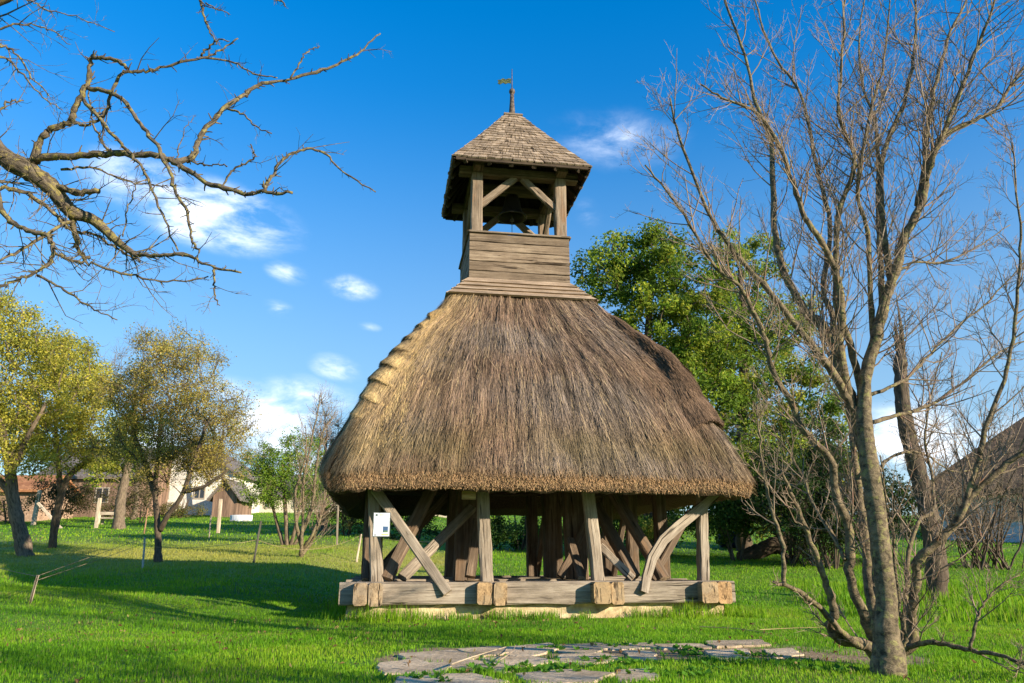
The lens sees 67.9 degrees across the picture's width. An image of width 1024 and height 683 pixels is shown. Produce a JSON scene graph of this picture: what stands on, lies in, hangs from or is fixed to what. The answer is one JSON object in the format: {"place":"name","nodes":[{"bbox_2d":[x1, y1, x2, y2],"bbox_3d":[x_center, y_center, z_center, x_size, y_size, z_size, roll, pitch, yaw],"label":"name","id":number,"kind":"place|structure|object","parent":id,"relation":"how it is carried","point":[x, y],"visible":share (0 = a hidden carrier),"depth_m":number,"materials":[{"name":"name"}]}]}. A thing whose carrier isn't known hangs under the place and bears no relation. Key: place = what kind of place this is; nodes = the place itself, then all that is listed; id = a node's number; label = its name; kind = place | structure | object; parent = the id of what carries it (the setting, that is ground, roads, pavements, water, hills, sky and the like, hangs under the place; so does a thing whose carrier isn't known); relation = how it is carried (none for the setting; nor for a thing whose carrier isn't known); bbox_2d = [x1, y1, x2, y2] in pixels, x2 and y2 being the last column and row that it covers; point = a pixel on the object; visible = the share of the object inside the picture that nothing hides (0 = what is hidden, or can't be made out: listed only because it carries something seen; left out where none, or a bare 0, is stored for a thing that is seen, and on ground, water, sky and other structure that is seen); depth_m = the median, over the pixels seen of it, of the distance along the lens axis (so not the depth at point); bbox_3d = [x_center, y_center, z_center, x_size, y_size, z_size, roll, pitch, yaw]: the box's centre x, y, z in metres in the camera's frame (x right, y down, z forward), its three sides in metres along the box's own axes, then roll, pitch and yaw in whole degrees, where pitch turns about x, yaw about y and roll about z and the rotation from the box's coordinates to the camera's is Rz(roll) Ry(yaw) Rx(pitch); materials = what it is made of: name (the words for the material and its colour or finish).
{"place":"outdoors","nodes":[
{"label":"outdoors","id":0,"kind":"place"},
{"bbox_2d":[0,512,1023,682],"bbox_3d":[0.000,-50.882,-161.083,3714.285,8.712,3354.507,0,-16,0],"label":"ground","id":1,"kind":"structure","parent":0,"point":[811,654],"depth_m":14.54,"materials":[{"name":"green plant"}]},
{"bbox_2d":[0,488,32,523],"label":"hedge bush","id":2,"kind":"object","parent":1,"relation":"on","point":[4,508],"visible":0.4,"depth_m":40.18,"materials":[{"name":"green plant"}]},
{"bbox_2d":[29,575,38,603],"bbox_3d":[-6.098,3.226,9.667,0.081,0.492,0.032,0,-16,0],"label":"fence post","id":3,"kind":"object","parent":1,"relation":"on","point":[34,588],"visible":0.66,"depth_m":9.68,"materials":[{"name":"beige wood"}]},
{"bbox_2d":[31,490,42,524],"bbox_3d":[-24.064,8.467,38.442,0.221,1.888,0.176,0,-16,0],"label":"fence post","id":4,"kind":"object","parent":1,"relation":"on","point":[35,512],"visible":0.75,"depth_m":38.38,"materials":[{"name":"grey wood"}]},
{"bbox_2d":[0,475,80,520],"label":"brick shed","id":5,"kind":"structure","parent":1,"relation":"on","point":[25,485],"depth_m":43.62,"materials":[{"name":"orange tile"}]},
{"bbox_2d":[37,502,61,527],"bbox_3d":[-21.829,8.306,35.962,1.507,1.388,0.122,0,-16,0],"label":"fence strut","id":6,"kind":"object","parent":1,"relation":"on","point":[45,511],"visible":0.58,"depth_m":35.99,"materials":[{"name":"beige wood"}]},
{"bbox_2d":[0,282,104,556],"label":"orchard tree","id":7,"kind":"object","parent":1,"relation":"on","point":[13,453],"visible":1,"depth_m":22.00,"materials":[{"name":"yellow plant"}]},
{"bbox_2d":[3,325,131,547],"bbox_3d":[-14.753,3.012,24.533,4.319,7.244,3.392,0,-16,0],"label":"orchard tree","id":8,"kind":"object","parent":1,"relation":"on","point":[83,418],"visible":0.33,"depth_m":24.36,"materials":[{"name":"green plant"}]},
{"bbox_2d":[24,472,112,519],"bbox_3d":[-22.910,8.104,39.296,4.227,2.826,2.808,0,-16,0],"label":"hedge bush","id":9,"kind":"object","parent":1,"relation":"on","point":[78,498],"visible":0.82,"depth_m":38.98,"materials":[{"name":"green plant"}]},
{"bbox_2d":[94,498,101,527],"bbox_3d":[-19.288,8.057,35.392,0.155,1.512,0.136,0,-16,0],"label":"fence post","id":10,"kind":"object","parent":1,"relation":"on","point":[98,509],"visible":0.81,"depth_m":35.37,"materials":[{"name":"beige wood"}]},
{"bbox_2d":[36,448,171,516],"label":"wooden barn","id":11,"kind":"structure","parent":1,"relation":"on","point":[79,477],"depth_m":49.39,"materials":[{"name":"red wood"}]},
{"bbox_2d":[94,487,109,502],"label":"window","id":12,"kind":"structure","parent":11,"relation":"in","point":[102,489],"depth_m":49.22,"materials":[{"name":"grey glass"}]},
{"bbox_2d":[99,512,113,523],"bbox_3d":[-20.583,9.139,38.982,1.256,0.752,0.517,0,-16,0],"label":"white bench","id":13,"kind":"object","parent":1,"relation":"on","point":[104,518],"visible":0.34,"depth_m":38.81,"materials":[{"name":"white wood"}]},
{"bbox_2d":[77,410,152,528],"bbox_3d":[-18.693,5.947,35.811,3.427,6.033,2.705,0,-16,0],"label":"orchard tree","id":14,"kind":"object","parent":1,"relation":"on","point":[124,481],"visible":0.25,"depth_m":35.27,"materials":[{"name":"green plant"}]},
{"bbox_2d":[92,473,165,522],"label":"hedge bush","id":15,"kind":"object","parent":1,"relation":"on","point":[140,495],"visible":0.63,"depth_m":41.01,"materials":[{"name":"green plant"}]},
{"bbox_2d":[89,322,172,519],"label":"bare orchard tree","id":16,"kind":"object","parent":1,"relation":"on","point":[119,365],"visible":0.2,"depth_m":46.82,"materials":[{"name":"brown plant"}]},
{"bbox_2d":[142,537,145,567],"bbox_3d":[-8.666,5.038,17.877,0.089,0.854,0.045,0,-16,0],"label":"fence post","id":17,"kind":"object","parent":1,"relation":"on","point":[143,555],"visible":0.76,"depth_m":17.88,"materials":[{"name":"grey wood"}]},
{"bbox_2d":[39,538,142,575],"bbox_3d":[-7.381,3.822,13.863,0.008,0.749,8.789,5,-17,-17],"label":"fence rope","id":18,"kind":"object","parent":17,"relation":"attached to","point":[86,558],"visible":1,"depth_m":12.09,"materials":[{"name":"brown fabric"}]},
{"bbox_2d":[38,543,143,579],"bbox_3d":[-7.381,3.910,13.837,0.008,0.681,8.784,5,-17,-16],"label":"fence rope","id":19,"kind":"object","parent":17,"relation":"attached to","point":[87,563],"visible":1,"depth_m":12.47,"materials":[{"name":"brown fabric"}]},
{"bbox_2d":[146,540,253,547],"bbox_3d":[-7.570,4.946,18.615,2.599,0.224,0.008,10,-19,-30],"label":"fence rope","id":20,"kind":"object","parent":17,"relation":"attached to","point":[197,547],"visible":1,"depth_m":18.50,"materials":[{"name":"beige fabric"}]},
{"bbox_2d":[144,508,148,533],"bbox_3d":[-14.960,7.406,31.045,0.068,1.185,0.050,0,-16,0],"label":"fence post","id":21,"kind":"object","parent":1,"relation":"on","point":[146,520],"visible":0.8,"depth_m":31.06,"materials":[{"name":"brown wood"}]},
{"bbox_2d":[68,319,272,562],"bbox_3d":[-8.979,2.520,20.147,4.831,6.563,3.784,0,-16,0],"label":"orchard tree","id":22,"kind":"object","parent":1,"relation":"on","point":[196,454],"visible":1,"depth_m":19.96,"materials":[{"name":"green plant"}]},
{"bbox_2d":[149,497,209,517],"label":"hedge bush","id":23,"kind":"object","parent":1,"relation":"on","point":[182,511],"visible":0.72,"depth_m":47.70,"materials":[{"name":"green plant"}]},
{"bbox_2d":[0,0,392,327],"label":"fruit tree","id":24,"kind":"object","parent":1,"relation":"on","point":[32,172],"visible":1,"depth_m":4.38,"materials":[{"name":"brown plant"}]},
{"bbox_2d":[208,515,211,537],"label":"fence post","id":25,"kind":"object","parent":1,"relation":"on","point":[210,526],"visible":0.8,"depth_m":28.71,"materials":[{"name":"grey wood"}]},
{"bbox_2d":[167,444,262,514],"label":"village house","id":26,"kind":"structure","parent":1,"relation":"on","point":[201,496],"depth_m":53.29,"materials":[{"name":"paint"}]},
{"bbox_2d":[193,486,205,498],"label":"window","id":27,"kind":"structure","parent":26,"relation":"in","point":[200,494],"depth_m":53.11,"materials":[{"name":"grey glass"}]},
{"bbox_2d":[216,499,222,532],"bbox_3d":[-12.245,7.370,31.795,0.144,1.537,0.126,0,-16,0],"label":"fence post","id":28,"kind":"object","parent":1,"relation":"on","point":[219,516],"visible":0.8,"depth_m":31.77,"materials":[{"name":"beige wood"}]},
{"bbox_2d":[195,393,262,480],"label":"bare orchard tree","id":29,"kind":"object","parent":1,"relation":"on","point":[231,431],"visible":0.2,"depth_m":52.32,"materials":[{"name":"brown plant"}]},
{"bbox_2d":[206,478,256,516],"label":"wooden shed","id":30,"kind":"structure","parent":1,"relation":"on","point":[232,504],"depth_m":49.16,"materials":[{"name":"red wood"}]},
{"bbox_2d":[230,515,252,520],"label":"water trough","id":31,"kind":"object","parent":1,"relation":"on","point":[241,517],"visible":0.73,"depth_m":43.50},
{"bbox_2d":[253,521,261,562],"bbox_3d":[-6.470,5.155,19.263,0.152,1.184,0.052,0,-16,0],"label":"fence stake","id":32,"kind":"object","parent":1,"relation":"on","point":[256,545],"visible":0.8,"depth_m":19.26,"materials":[{"name":"wood"}]},
{"bbox_2d":[230,422,296,470],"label":"bare orchard tree","id":33,"kind":"object","parent":1,"relation":"on","point":[244,446],"visible":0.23,"depth_m":70.20,"materials":[{"name":"brown plant"}]},
{"bbox_2d":[233,424,330,544],"bbox_3d":[-7.675,4.844,25.636,3.546,4.160,2.235,0,-16,0],"label":"leafy shrub","id":34,"kind":"object","parent":1,"relation":"on","point":[269,484],"visible":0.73,"depth_m":25.50,"materials":[{"name":"green plant"}]},
{"bbox_2d":[259,475,334,512],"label":"village house","id":35,"kind":"structure","parent":1,"relation":"on","point":[266,509],"depth_m":58.76,"materials":[{"name":"paint"}]},
{"bbox_2d":[281,378,339,556],"bbox_3d":[-5.631,3.522,21.450,1.788,5.118,1.470,3,-17,-10],"label":"bare shrub","id":36,"kind":"object","parent":1,"relation":"on","point":[300,534],"visible":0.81,"depth_m":21.11,"materials":[{"name":"brown plant"}]},
{"bbox_2d":[298,383,348,531],"bbox_3d":[-8.289,5.132,34.050,3.865,7.030,4.069,0,-16,0],"label":"bare orchard tree","id":37,"kind":"object","parent":1,"relation":"on","point":[330,440],"visible":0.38,"depth_m":34.31,"materials":[{"name":"brown plant"}]},
{"bbox_2d":[304,483,363,534],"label":"hedge bush","id":38,"kind":"object","parent":1,"relation":"on","point":[345,520],"visible":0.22,"depth_m":29.94,"materials":[{"name":"green plant"}]},
{"bbox_2d":[336,505,338,544],"bbox_3d":[-5.817,6.185,25.321,0.109,1.448,0.065,0,-16,0],"label":"fence post","id":39,"kind":"object","parent":1,"relation":"on","point":[337,525],"visible":0.77,"depth_m":25.31,"materials":[{"name":"beige wood"}]},
{"bbox_2d":[356,534,361,561],"bbox_3d":[-4.169,5.678,20.622,0.144,0.887,0.056,0,-16,0],"label":"fence post","id":40,"kind":"object","parent":1,"relation":"on","point":[360,537],"visible":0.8,"depth_m":20.63,"materials":[{"name":"beige wood"}]},
{"bbox_2d":[259,536,358,549],"bbox_3d":[-5.295,5.270,19.985,2.754,0.391,0.008,10,-19,-30],"label":"fence rope","id":41,"kind":"object","parent":40,"relation":"attached to","point":[307,549],"visible":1,"depth_m":19.89,"materials":[{"name":"beige fabric"}]},
{"bbox_2d":[362,515,444,540],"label":"hedge bush","id":42,"kind":"object","parent":1,"relation":"on","point":[428,525],"visible":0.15,"depth_m":28.94,"materials":[{"name":"green plant"}]},
{"bbox_2d":[0,609,1023,682],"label":"fallen leaves","id":43,"kind":"object","parent":1,"relation":"on","point":[501,635],"visible":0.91,"depth_m":6.45,"materials":[{"name":"brown plant"}]},
{"bbox_2d":[490,515,563,550],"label":"hedge bush","id":44,"kind":"object","parent":1,"relation":"on","point":[505,532],"visible":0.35,"depth_m":25.87,"materials":[{"name":"green plant"}]},
{"bbox_2d":[312,78,756,620],"bbox_3d":[0.029,-0.462,13.054,5.871,9.810,5.877,3,-16,-9],"label":"belfry","id":45,"kind":"object","parent":1,"relation":"on","point":[518,374],"visible":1,"depth_m":10.32,"materials":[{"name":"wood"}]},
{"bbox_2d":[372,512,390,536],"bbox_3d":[-1.601,2.251,9.331,0.207,0.290,0.167,3,-16,-9],"label":"information board","id":46,"kind":"object","parent":45,"relation":"attached to","point":[381,524],"visible":1,"depth_m":9.26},
{"bbox_2d":[462,491,475,499],"bbox_3d":[-0.547,1.810,9.661,0.177,0.393,0.024,3,-16,-9],"label":"wooden plaque","id":47,"kind":"object","parent":45,"relation":"hanging from","point":[469,495],"visible":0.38,"depth_m":9.61,"materials":[{"name":"wood"}]},
{"bbox_2d":[372,601,860,681],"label":"ground weeds","id":48,"kind":"object","parent":1,"relation":"on","point":[554,666],"visible":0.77,"depth_m":4.66,"materials":[{"name":"green plant"}]},
{"bbox_2d":[598,509,695,546],"bbox_3d":[3.870,6.117,25.364,4.285,1.998,2.649,3,-16,-9],"label":"hedge bush","id":49,"kind":"object","parent":1,"relation":"on","point":[617,521],"visible":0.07,"depth_m":24.88,"materials":[{"name":"green plant"}]},
{"bbox_2d":[618,510,692,554],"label":"hedge bush","id":50,"kind":"object","parent":1,"relation":"on","point":[646,525],"visible":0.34,"depth_m":22.90,"materials":[{"name":"green plant"}]},
{"bbox_2d":[570,217,792,554],"bbox_3d":[5.454,1.380,25.655,7.692,11.631,5.491,8,-18,-25],"label":"broadleaf tree","id":51,"kind":"object","parent":1,"relation":"on","point":[680,308],"visible":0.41,"depth_m":25.70,"materials":[{"name":"green plant"}]},
{"bbox_2d":[700,626,765,632],"bbox_3d":[2.125,2.727,7.200,0.122,0.010,0.868,9,-19,-29],"label":"fallen stick","id":52,"kind":"object","parent":1,"relation":"on","point":[731,628],"visible":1,"depth_m":7.32,"materials":[{"name":"brown wood"}]},
{"bbox_2d":[687,464,783,560],"bbox_3d":[6.750,5.087,22.524,2.580,2.936,2.686,8,-18,-26],"label":"green bush","id":53,"kind":"object","parent":1,"relation":"on","point":[726,523],"visible":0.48,"depth_m":22.01,"materials":[{"name":"green plant"}]},
{"bbox_2d":[736,531,792,559],"bbox_3d":[7.624,6.170,22.805,1.795,1.020,0.826,0,-16,0],"label":"fallen log","id":54,"kind":"object","parent":1,"relation":"on","point":[766,547],"visible":0.56,"depth_m":22.60,"materials":[{"name":"wood"}]},
{"bbox_2d":[692,228,860,550],"bbox_3d":[9.296,1.474,27.558,7.275,12.224,4.919,0,-16,0],"label":"broadleaf tree","id":55,"kind":"object","parent":1,"relation":"on","point":[831,406],"visible":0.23,"depth_m":27.10,"materials":[{"name":"green plant"}]},
{"bbox_2d":[759,627,815,629],"bbox_3d":[2.796,2.827,7.501,1.151,0.028,0.080,10,-19,-32],"label":"fallen stick","id":56,"kind":"object","parent":1,"relation":"on","point":[787,628],"visible":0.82,"depth_m":7.44,"materials":[{"name":"brown wood"}]},
{"bbox_2d":[730,413,861,563],"bbox_3d":[8.342,4.242,22.241,4.101,4.523,3.087,0,-16,0],"label":"dark bush","id":57,"kind":"object","parent":1,"relation":"on","point":[809,455],"visible":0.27,"depth_m":22.07,"materials":[{"name":"green plant"}]},
{"bbox_2d":[610,0,1023,681],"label":"bare tree","id":58,"kind":"object","parent":1,"relation":"on","point":[888,646],"visible":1,"depth_m":5.47,"materials":[{"name":"brown plant"}]},
{"bbox_2d":[736,460,912,567],"bbox_3d":[8.821,4.766,20.945,5.294,3.258,3.884,0,-16,0],"label":"bare bush","id":59,"kind":"object","parent":1,"relation":"on","point":[799,554],"visible":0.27,"depth_m":20.79,"materials":[{"name":"brown plant"}]},
{"bbox_2d":[746,442,940,569],"bbox_3d":[8.751,4.339,20.497,4.907,3.658,2.894,0,-16,0],"label":"dark bush","id":60,"kind":"object","parent":1,"relation":"on","point":[818,494],"visible":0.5,"depth_m":20.27,"materials":[{"name":"green plant"}]},
{"bbox_2d":[881,302,948,601],"bbox_3d":[7.431,1.929,14.109,0.624,5.686,0.637,0,-16,0],"label":"dead tree","id":61,"kind":"object","parent":1,"relation":"on","point":[901,393],"visible":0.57,"depth_m":13.82,"materials":[{"name":"brown plant"}]},
{"bbox_2d":[862,398,1023,570],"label":"bare bush","id":62,"kind":"object","parent":1,"relation":"on","point":[996,550],"visible":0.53,"depth_m":20.38,"materials":[{"name":"brown plant"}]},
{"bbox_2d":[913,417,1023,542],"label":"thatched barn","id":63,"kind":"structure","parent":1,"relation":"on","point":[1020,437],"depth_m":31.14,"materials":[{"name":"brown plant"}]},
{"bbox_2d":[1006,500,1022,520],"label":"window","id":64,"kind":"structure","parent":63,"relation":"in","point":[1013,502],"depth_m":30.26,"materials":[{"name":"grey glass"}]},
{"bbox_2d":[0,0,1023,515],"label":"sky","id":65,"kind":"structure","parent":0,"point":[336,272],"materials":[{"name":"blue"}]},
{"bbox_2d":[376,639,803,682],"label":"stone path","id":66,"kind":"structure","parent":0,"point":[420,662],"depth_m":5.12,"materials":[{"name":"grey stone"}]},
{"bbox_2d":[450,647,505,664],"bbox_3d":[-0.208,2.064,5.014,0.025,0.024,1.173,-4,-17,15],"label":"fallen stick","id":67,"kind":"object","parent":66,"relation":"on","point":[453,663],"visible":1,"depth_m":4.87,"materials":[{"name":"beige wood"}]},
{"bbox_2d":[718,532,735,547],"bbox_3d":[7.865,7.061,27.059,0.940,0.590,0.590,0,-16,0],"label":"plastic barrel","id":68,"kind":"object","parent":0,"point":[733,545],"visible":0.12,"depth_m":26.83,"materials":[{"name":"blue plastic"}]}
]}

